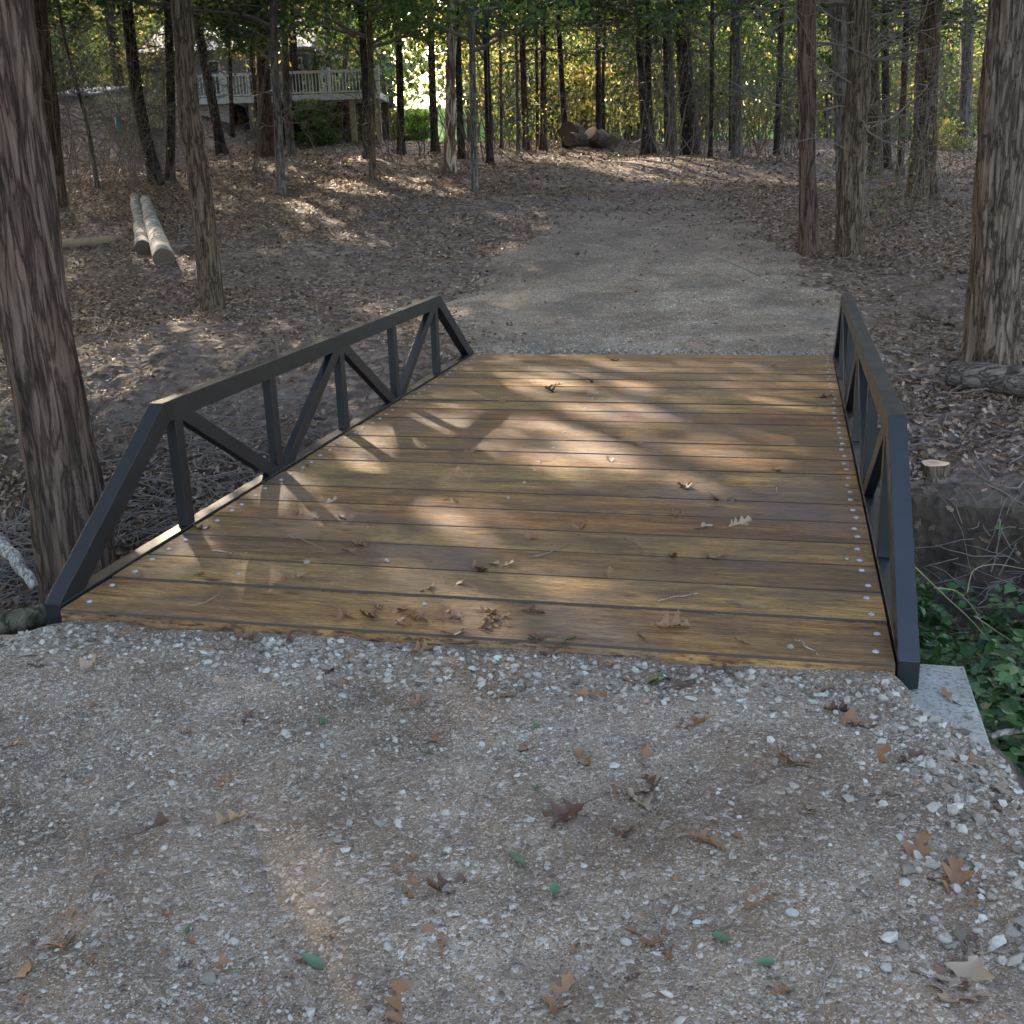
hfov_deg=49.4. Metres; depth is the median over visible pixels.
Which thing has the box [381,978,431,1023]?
oak leaf
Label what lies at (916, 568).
vine stem
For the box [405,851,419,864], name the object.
oak leaf
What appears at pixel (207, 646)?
oak leaf
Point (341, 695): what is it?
stone
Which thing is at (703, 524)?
oak leaf
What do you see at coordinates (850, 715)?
oak leaf
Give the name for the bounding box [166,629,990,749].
abutment
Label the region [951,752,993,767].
oak leaf
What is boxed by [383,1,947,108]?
sky
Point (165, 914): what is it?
oak leaf
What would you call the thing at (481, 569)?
oak leaf
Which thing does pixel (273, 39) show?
young oak
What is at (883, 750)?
oak leaf
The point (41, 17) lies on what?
cedar tree
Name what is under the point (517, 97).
sapling
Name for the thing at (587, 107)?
woods
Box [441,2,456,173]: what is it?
dead tree
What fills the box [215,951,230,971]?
oak leaf
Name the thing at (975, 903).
oak leaf
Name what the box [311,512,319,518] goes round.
oak leaf
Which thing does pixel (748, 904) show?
oak leaf
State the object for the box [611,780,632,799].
oak leaf
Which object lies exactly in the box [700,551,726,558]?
oak leaf
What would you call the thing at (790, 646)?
stone
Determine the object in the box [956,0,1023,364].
cedar tree
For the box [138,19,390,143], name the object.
house
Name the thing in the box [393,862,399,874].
oak leaf
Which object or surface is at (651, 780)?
oak leaf
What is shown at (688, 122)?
oak tree
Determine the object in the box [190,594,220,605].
twig
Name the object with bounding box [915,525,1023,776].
ivy
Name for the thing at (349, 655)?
oak leaf
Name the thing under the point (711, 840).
oak leaf
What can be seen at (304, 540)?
twig
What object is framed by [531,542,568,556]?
twig
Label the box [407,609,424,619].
oak leaf
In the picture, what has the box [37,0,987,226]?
trees
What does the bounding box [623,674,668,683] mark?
oak leaf
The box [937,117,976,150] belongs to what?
shrub
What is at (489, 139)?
oak tree
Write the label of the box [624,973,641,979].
oak leaf
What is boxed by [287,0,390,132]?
oak tree
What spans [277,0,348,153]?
oak tree
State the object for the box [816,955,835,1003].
twig
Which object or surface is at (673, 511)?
oak leaf
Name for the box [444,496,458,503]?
oak leaf
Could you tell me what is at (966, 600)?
vine stem
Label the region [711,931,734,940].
green leaf
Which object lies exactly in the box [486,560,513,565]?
oak leaf
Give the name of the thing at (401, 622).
oak leaf
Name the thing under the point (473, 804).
twig
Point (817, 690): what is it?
oak leaf
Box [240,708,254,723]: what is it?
oak leaf
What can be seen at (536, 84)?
sapling
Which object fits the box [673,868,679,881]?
oak leaf
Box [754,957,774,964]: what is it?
green leaf
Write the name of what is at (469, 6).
oak tree
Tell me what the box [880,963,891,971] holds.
stone
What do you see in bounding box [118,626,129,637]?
oak leaf
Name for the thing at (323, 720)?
green leaf
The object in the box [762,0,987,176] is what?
cedar tree
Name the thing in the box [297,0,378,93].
sapling
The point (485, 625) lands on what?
oak leaf
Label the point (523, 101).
cedar tree
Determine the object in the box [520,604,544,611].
oak leaf
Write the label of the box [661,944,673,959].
oak leaf
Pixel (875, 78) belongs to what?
cedar tree
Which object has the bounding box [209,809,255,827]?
oak leaf
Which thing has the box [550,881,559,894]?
green leaf
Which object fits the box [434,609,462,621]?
oak leaf
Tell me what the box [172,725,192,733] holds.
oak leaf
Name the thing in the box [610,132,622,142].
log
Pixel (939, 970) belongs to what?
oak leaf
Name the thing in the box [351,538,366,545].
oak leaf
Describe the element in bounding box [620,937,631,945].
stone
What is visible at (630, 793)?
oak leaf
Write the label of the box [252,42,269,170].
sapling
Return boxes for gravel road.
[446,189,888,362]
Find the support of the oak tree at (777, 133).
on the ground
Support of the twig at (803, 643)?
on the bridge
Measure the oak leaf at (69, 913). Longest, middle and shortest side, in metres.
0.181 x 0.116 x 0.028 m
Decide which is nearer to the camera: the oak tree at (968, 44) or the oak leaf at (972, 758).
the oak leaf at (972, 758)
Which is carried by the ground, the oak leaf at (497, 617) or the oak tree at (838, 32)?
the oak tree at (838, 32)
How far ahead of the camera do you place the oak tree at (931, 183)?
18.79 m
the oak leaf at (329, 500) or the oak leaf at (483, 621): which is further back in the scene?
the oak leaf at (329, 500)
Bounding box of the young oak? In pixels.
[98,0,366,194]
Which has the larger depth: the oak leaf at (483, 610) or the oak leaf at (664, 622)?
the oak leaf at (483, 610)
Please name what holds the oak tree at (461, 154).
on the ground
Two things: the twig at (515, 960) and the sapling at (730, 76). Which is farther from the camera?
the sapling at (730, 76)
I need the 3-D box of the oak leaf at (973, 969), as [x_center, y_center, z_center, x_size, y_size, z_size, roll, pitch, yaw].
[0.931,0.962,2.304,0.124,0.033,0.189,4,18,17]
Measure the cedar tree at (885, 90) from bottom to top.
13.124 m
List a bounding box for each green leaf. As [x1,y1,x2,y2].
[184,923,191,933]
[301,953,324,968]
[316,718,326,723]
[510,851,525,865]
[532,723,540,727]
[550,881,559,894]
[645,676,663,683]
[658,672,670,677]
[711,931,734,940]
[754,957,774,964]
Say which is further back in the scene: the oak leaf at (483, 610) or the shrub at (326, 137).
the shrub at (326, 137)
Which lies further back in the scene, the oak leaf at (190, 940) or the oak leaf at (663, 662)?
the oak leaf at (663, 662)
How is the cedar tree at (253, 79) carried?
on the ground
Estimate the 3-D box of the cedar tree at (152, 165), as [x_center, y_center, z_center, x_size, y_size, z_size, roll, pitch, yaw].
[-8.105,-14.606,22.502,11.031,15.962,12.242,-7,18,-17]
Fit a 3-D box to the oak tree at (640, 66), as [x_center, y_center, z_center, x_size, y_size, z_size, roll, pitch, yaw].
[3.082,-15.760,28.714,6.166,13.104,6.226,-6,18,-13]
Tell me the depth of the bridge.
5.22 m
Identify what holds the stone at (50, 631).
on the gravel path
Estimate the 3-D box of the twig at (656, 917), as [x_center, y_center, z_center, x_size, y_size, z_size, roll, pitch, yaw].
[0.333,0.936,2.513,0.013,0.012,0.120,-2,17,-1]
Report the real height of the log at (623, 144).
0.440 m
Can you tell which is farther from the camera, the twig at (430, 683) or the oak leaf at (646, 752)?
the twig at (430, 683)
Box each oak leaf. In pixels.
[0,961,31,981]
[17,994,29,1003]
[27,657,45,667]
[41,909,87,956]
[53,928,72,939]
[68,652,104,669]
[77,956,95,963]
[86,695,108,707]
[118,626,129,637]
[132,812,168,834]
[159,950,166,957]
[162,911,171,916]
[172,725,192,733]
[176,959,195,967]
[186,934,196,944]
[191,523,209,529]
[200,643,218,650]
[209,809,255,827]
[212,676,223,684]
[214,774,230,789]
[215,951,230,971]
[233,628,256,638]
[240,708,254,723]
[282,631,292,645]
[285,571,309,578]
[295,957,306,963]
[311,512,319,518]
[313,667,339,675]
[321,496,336,502]
[329,677,348,688]
[335,608,347,621]
[343,546,356,552]
[344,652,355,657]
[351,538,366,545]
[360,608,377,617]
[363,1005,372,1015]
[372,604,382,609]
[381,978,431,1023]
[391,604,417,612]
[391,619,412,624]
[392,616,405,624]
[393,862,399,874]
[399,693,425,709]
[401,870,418,897]
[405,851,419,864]
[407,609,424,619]
[412,639,433,651]
[417,732,443,741]
[421,923,446,962]
[426,872,465,892]
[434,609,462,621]
[439,605,452,612]
[441,628,463,635]
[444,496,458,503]
[444,577,466,585]
[464,447,483,451]
[470,559,477,567]
[473,566,488,571]
[476,606,498,613]
[478,621,498,628]
[479,615,491,623]
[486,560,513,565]
[490,609,509,615]
[490,615,507,620]
[495,395,505,403]
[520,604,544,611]
[523,529,534,540]
[529,632,549,639]
[539,651,559,656]
[542,798,596,826]
[544,384,556,391]
[544,973,574,1020]
[568,942,577,954]
[569,686,606,698]
[572,519,586,529]
[574,748,592,768]
[598,658,615,667]
[603,564,613,577]
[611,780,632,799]
[613,826,633,837]
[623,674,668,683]
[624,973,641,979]
[626,785,655,814]
[626,912,668,945]
[637,774,660,792]
[638,737,653,767]
[645,609,690,627]
[660,659,671,670]
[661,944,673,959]
[666,679,694,688]
[668,552,677,557]
[671,507,680,517]
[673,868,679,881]
[675,714,714,727]
[681,482,690,488]
[681,828,723,850]
[694,522,717,527]
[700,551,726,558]
[708,491,735,503]
[722,662,738,674]
[723,515,751,528]
[733,830,742,839]
[734,637,751,643]
[734,883,782,912]
[771,465,782,470]
[772,980,794,995]
[776,744,812,765]
[799,790,822,811]
[810,685,834,693]
[820,394,833,397]
[820,700,847,711]
[838,708,877,726]
[877,745,891,762]
[896,748,930,762]
[902,830,931,855]
[912,966,949,981]
[920,873,950,880]
[931,950,994,1001]
[941,687,964,705]
[942,856,974,895]
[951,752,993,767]
[957,981,970,989]
[962,933,980,953]
[968,899,977,906]
[980,777,1019,796]
[995,796,1021,811]
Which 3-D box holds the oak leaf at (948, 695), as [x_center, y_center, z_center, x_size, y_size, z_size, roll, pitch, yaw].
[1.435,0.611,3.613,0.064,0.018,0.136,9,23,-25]
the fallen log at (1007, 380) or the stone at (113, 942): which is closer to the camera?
the stone at (113, 942)
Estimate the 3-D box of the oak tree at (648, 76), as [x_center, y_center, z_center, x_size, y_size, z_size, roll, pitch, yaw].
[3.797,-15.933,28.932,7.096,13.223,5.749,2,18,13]
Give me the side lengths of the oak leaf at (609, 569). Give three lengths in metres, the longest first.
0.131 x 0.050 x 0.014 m
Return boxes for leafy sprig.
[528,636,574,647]
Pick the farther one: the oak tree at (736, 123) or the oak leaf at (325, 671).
the oak tree at (736, 123)
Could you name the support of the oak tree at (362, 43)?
on the ground
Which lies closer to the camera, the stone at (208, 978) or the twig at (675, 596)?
the stone at (208, 978)
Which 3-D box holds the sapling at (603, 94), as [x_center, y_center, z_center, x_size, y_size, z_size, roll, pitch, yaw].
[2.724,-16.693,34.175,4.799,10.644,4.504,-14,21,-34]
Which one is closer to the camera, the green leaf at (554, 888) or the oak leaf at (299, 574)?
the green leaf at (554, 888)
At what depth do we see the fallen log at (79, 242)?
18.67 m
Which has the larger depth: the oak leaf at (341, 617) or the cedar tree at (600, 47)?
the cedar tree at (600, 47)
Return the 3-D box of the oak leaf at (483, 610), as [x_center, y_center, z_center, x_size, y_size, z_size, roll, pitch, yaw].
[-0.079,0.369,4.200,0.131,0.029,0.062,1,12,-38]
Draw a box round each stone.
[47,628,56,633]
[110,938,115,945]
[201,971,216,984]
[229,937,239,944]
[338,692,346,697]
[383,941,391,950]
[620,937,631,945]
[785,908,798,917]
[787,644,793,648]
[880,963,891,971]
[896,940,908,951]
[925,758,935,768]
[965,712,972,719]
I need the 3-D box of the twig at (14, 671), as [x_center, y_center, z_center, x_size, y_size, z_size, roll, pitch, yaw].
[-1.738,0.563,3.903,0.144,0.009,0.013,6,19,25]
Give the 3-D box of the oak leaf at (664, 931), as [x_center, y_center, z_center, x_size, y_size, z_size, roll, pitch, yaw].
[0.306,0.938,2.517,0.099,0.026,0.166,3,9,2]
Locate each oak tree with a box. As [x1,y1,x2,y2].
[48,0,329,155]
[170,0,225,312]
[248,0,488,180]
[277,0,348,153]
[277,1,405,142]
[280,0,475,158]
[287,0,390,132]
[335,0,406,154]
[345,0,598,191]
[360,0,528,158]
[364,0,562,162]
[474,0,645,147]
[536,0,721,154]
[553,0,728,153]
[556,0,759,150]
[579,0,788,154]
[608,0,720,154]
[618,0,773,157]
[709,0,977,213]
[716,0,797,155]
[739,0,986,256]
[825,0,987,200]
[877,0,986,151]
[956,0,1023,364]
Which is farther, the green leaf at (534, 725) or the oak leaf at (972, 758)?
the green leaf at (534, 725)
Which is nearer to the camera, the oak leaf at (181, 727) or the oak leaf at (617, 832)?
the oak leaf at (617, 832)
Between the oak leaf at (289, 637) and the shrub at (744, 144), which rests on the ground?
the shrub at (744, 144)
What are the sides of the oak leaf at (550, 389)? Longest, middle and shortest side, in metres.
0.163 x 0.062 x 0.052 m
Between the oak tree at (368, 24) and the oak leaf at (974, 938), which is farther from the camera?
the oak tree at (368, 24)
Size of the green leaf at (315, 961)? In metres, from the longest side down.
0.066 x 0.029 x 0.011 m
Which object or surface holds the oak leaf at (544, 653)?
on the gravel path
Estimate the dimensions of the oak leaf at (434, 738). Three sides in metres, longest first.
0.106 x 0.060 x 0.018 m
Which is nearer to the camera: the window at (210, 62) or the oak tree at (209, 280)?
the oak tree at (209, 280)
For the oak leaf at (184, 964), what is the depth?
2.48 m
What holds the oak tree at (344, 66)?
on the ground
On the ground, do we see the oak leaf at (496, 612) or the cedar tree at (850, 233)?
the cedar tree at (850, 233)
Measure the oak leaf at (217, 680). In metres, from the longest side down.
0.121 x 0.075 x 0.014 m
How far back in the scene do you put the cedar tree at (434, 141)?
32.15 m
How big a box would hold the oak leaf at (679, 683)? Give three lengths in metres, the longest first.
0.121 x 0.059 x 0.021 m
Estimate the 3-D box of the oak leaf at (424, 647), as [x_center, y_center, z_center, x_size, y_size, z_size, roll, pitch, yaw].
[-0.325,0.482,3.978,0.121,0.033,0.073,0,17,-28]
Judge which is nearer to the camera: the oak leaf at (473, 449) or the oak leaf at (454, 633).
the oak leaf at (454, 633)
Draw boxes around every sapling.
[55,0,153,186]
[200,2,254,136]
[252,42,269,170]
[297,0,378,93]
[424,0,609,150]
[427,0,585,148]
[479,1,624,146]
[527,0,653,130]
[603,0,794,156]
[692,2,791,151]
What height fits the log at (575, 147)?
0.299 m
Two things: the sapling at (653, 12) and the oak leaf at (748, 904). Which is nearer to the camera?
the oak leaf at (748, 904)
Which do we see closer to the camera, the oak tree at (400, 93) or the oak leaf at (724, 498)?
the oak leaf at (724, 498)
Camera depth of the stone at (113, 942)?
2.54 m
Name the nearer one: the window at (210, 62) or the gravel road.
the gravel road
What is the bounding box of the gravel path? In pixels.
[0,620,1023,1023]
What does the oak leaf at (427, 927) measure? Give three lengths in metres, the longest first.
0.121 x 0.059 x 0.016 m
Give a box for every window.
[209,60,222,94]
[245,59,252,93]
[289,57,304,91]
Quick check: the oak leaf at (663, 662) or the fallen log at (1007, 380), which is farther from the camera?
the fallen log at (1007, 380)
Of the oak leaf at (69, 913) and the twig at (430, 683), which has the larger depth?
the twig at (430, 683)
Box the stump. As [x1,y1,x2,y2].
[920,459,949,482]
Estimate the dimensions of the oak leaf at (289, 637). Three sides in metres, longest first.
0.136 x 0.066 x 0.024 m
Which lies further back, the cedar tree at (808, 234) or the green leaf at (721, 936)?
the cedar tree at (808, 234)
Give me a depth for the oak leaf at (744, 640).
3.87 m
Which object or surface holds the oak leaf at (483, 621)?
on the bridge
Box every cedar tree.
[0,0,116,605]
[33,0,326,207]
[47,0,291,180]
[49,0,310,185]
[117,0,412,157]
[156,0,331,122]
[225,1,357,141]
[348,1,512,151]
[434,0,600,149]
[446,0,633,149]
[526,1,695,129]
[691,0,985,255]
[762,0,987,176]
[785,0,986,169]
[816,0,984,175]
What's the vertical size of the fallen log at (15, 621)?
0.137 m
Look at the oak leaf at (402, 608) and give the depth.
4.25 m
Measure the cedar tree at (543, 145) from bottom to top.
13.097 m
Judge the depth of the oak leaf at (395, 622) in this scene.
4.15 m
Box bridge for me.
[44,292,919,688]
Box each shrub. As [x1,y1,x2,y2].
[292,97,343,147]
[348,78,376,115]
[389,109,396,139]
[404,107,439,141]
[482,131,533,141]
[719,136,754,146]
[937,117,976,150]
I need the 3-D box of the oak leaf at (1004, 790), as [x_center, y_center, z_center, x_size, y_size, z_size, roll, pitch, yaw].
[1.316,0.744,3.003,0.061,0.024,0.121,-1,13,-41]
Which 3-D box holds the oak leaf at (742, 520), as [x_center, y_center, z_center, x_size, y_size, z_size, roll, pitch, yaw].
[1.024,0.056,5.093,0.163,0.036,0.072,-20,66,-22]
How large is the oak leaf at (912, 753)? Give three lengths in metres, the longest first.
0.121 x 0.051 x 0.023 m
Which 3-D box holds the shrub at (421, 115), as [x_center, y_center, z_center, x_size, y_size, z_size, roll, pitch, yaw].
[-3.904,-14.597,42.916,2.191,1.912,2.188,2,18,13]
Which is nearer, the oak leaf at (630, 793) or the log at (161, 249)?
the oak leaf at (630, 793)
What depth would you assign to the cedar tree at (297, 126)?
37.05 m
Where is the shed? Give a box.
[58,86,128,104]
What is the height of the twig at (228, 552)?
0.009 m
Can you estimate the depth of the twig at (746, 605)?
4.16 m
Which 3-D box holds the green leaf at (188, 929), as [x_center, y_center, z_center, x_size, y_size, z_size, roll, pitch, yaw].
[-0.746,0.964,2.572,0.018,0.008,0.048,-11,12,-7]
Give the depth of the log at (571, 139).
31.70 m
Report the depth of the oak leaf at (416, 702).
3.59 m
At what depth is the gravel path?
2.79 m
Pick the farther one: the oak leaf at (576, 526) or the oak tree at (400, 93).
the oak tree at (400, 93)
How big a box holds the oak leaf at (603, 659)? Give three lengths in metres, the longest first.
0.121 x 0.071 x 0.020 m
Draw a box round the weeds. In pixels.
[0,247,90,436]
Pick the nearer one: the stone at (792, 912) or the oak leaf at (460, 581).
the stone at (792, 912)
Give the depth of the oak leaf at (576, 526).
5.15 m
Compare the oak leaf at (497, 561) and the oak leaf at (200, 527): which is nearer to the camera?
the oak leaf at (497, 561)
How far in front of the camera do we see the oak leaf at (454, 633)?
4.01 m
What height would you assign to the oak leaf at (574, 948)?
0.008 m
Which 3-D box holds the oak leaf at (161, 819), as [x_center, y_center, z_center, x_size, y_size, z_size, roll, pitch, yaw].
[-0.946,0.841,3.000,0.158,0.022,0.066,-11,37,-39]
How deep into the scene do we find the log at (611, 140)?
32.04 m
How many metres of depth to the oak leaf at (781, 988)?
2.32 m
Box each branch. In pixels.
[0,532,38,589]
[248,245,323,247]
[987,727,1023,739]
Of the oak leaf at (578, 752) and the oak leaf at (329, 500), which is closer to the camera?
the oak leaf at (578, 752)
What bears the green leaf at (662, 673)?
on the gravel path
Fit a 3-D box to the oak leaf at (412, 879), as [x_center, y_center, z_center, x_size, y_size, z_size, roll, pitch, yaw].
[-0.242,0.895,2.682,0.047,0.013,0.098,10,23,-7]
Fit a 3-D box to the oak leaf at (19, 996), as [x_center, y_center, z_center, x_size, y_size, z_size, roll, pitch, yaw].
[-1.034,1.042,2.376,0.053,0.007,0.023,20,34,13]
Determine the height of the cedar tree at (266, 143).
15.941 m
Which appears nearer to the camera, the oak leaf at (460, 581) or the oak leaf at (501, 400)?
the oak leaf at (460, 581)
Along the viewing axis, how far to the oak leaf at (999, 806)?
2.92 m
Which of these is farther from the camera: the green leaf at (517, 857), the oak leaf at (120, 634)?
the oak leaf at (120, 634)
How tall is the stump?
0.220 m
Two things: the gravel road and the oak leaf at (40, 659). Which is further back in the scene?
the gravel road
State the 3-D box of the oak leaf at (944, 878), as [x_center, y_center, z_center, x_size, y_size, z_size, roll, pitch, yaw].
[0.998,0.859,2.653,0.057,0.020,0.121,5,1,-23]
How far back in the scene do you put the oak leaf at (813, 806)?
2.94 m
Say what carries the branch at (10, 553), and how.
on the ground
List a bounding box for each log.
[0,604,47,634]
[62,236,116,247]
[130,193,150,253]
[140,196,174,265]
[559,121,585,139]
[563,132,594,147]
[569,146,596,149]
[584,127,605,147]
[599,129,618,148]
[609,141,629,148]
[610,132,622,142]
[913,308,963,329]
[945,361,1023,397]
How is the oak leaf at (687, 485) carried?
on the bridge
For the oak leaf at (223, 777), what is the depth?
3.19 m
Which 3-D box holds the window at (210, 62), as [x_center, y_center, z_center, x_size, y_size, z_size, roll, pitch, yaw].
[-10.417,-15.127,38.808,0.546,1.168,0.070,-2,17,1]
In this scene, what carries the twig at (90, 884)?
on the gravel path
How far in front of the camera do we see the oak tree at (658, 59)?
30.95 m
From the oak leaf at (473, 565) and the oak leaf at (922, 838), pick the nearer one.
the oak leaf at (922, 838)
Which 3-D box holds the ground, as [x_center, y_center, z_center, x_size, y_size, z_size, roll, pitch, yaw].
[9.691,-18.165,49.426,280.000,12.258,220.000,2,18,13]
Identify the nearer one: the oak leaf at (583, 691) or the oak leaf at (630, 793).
the oak leaf at (630, 793)
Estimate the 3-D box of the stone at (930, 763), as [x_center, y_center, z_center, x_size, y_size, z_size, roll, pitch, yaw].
[1.167,0.703,3.101,0.028,0.026,0.038,-15,40,4]
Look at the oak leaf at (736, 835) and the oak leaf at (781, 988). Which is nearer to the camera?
the oak leaf at (781, 988)
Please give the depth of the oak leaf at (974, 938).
2.41 m
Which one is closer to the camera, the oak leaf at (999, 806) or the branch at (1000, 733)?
the oak leaf at (999, 806)
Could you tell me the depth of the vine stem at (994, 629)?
5.25 m
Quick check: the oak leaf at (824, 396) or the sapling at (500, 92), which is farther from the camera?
the sapling at (500, 92)
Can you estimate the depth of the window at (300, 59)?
38.74 m
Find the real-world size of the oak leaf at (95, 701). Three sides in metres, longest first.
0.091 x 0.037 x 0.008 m
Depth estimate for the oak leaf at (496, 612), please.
4.17 m
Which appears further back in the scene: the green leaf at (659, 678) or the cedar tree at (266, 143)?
the cedar tree at (266, 143)
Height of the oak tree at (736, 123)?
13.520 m
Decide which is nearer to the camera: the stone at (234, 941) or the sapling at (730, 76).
the stone at (234, 941)
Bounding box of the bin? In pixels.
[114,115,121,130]
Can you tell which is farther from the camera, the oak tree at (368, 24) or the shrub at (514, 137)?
the shrub at (514, 137)
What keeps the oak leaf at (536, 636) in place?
on the bridge
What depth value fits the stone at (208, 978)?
2.41 m
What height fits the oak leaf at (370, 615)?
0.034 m
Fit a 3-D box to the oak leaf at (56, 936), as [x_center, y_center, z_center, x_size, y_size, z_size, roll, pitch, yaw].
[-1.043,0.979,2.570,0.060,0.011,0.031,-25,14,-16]
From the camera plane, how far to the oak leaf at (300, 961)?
2.45 m
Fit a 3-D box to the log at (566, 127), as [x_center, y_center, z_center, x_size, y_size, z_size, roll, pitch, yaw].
[1.792,-11.098,32.552,0.618,0.613,0.784,10,21,35]
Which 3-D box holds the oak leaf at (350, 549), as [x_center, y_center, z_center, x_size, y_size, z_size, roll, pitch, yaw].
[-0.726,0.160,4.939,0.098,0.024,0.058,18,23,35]
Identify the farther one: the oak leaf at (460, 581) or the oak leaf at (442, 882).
the oak leaf at (460, 581)
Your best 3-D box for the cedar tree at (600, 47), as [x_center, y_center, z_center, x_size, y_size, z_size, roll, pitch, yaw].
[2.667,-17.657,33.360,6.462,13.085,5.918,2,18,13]
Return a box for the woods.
[48,0,987,142]
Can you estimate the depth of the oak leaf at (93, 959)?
2.48 m
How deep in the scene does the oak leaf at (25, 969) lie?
2.46 m
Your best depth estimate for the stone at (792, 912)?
2.52 m
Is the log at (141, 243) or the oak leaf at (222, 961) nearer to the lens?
the oak leaf at (222, 961)
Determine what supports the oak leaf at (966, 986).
on the gravel path
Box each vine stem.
[915,567,999,659]
[933,587,987,634]
[966,564,1023,592]
[974,616,1022,647]
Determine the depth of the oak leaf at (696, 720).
3.38 m
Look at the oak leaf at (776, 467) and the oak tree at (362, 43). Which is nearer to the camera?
the oak leaf at (776, 467)
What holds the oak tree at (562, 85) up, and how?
on the ground
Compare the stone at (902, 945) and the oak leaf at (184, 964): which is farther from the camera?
the oak leaf at (184, 964)
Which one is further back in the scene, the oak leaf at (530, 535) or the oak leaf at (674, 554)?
the oak leaf at (530, 535)
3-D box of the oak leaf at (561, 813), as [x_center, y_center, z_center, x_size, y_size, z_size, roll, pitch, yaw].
[0.140,0.780,2.900,0.181,0.049,0.106,-26,27,-9]
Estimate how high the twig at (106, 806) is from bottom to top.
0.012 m
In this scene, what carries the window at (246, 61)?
in the house
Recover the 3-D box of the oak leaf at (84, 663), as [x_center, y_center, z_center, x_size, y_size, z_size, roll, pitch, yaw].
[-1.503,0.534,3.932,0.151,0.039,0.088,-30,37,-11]
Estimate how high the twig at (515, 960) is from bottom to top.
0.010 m
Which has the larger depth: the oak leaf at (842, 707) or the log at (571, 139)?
the log at (571, 139)
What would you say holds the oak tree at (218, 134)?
on the ground
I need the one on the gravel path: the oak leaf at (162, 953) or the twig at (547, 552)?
the oak leaf at (162, 953)
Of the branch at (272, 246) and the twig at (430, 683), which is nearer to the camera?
the twig at (430, 683)
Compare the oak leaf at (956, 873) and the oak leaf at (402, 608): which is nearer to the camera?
the oak leaf at (956, 873)
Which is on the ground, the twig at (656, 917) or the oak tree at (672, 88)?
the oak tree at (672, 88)
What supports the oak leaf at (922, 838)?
on the gravel path
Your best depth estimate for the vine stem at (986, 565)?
5.66 m
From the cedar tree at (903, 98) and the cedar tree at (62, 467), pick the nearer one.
the cedar tree at (62, 467)
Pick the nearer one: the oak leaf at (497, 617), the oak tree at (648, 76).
the oak leaf at (497, 617)
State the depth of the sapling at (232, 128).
34.93 m
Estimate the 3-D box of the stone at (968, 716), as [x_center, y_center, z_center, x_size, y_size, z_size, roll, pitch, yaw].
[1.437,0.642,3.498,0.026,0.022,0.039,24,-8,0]
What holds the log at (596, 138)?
on the ground
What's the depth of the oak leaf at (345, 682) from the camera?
3.75 m
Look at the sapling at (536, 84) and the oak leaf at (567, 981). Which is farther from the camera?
the sapling at (536, 84)
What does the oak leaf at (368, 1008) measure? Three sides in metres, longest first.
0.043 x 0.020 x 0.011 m
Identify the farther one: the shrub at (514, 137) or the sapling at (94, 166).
the shrub at (514, 137)
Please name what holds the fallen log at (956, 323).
on the ground
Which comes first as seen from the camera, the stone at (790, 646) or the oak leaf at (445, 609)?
the stone at (790, 646)
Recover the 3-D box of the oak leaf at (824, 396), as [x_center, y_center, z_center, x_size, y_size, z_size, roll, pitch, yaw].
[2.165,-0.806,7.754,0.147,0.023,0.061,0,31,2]
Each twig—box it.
[2,669,29,676]
[86,876,95,906]
[101,785,153,809]
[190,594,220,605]
[211,550,247,553]
[287,534,323,548]
[414,680,447,687]
[465,792,476,847]
[513,954,530,971]
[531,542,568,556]
[654,908,665,944]
[658,593,697,601]
[726,601,768,608]
[791,635,817,654]
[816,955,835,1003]
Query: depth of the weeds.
10.01 m
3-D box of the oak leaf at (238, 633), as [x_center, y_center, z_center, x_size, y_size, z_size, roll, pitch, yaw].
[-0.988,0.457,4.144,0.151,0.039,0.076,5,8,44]
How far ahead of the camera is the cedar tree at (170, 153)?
24.57 m
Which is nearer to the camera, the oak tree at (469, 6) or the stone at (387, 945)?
the stone at (387, 945)
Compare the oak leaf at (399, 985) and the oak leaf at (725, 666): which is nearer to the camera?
the oak leaf at (399, 985)
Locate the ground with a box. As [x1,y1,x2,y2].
[0,103,1023,794]
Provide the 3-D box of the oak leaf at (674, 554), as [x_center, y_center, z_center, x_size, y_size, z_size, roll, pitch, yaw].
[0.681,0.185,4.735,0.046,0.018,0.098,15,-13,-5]

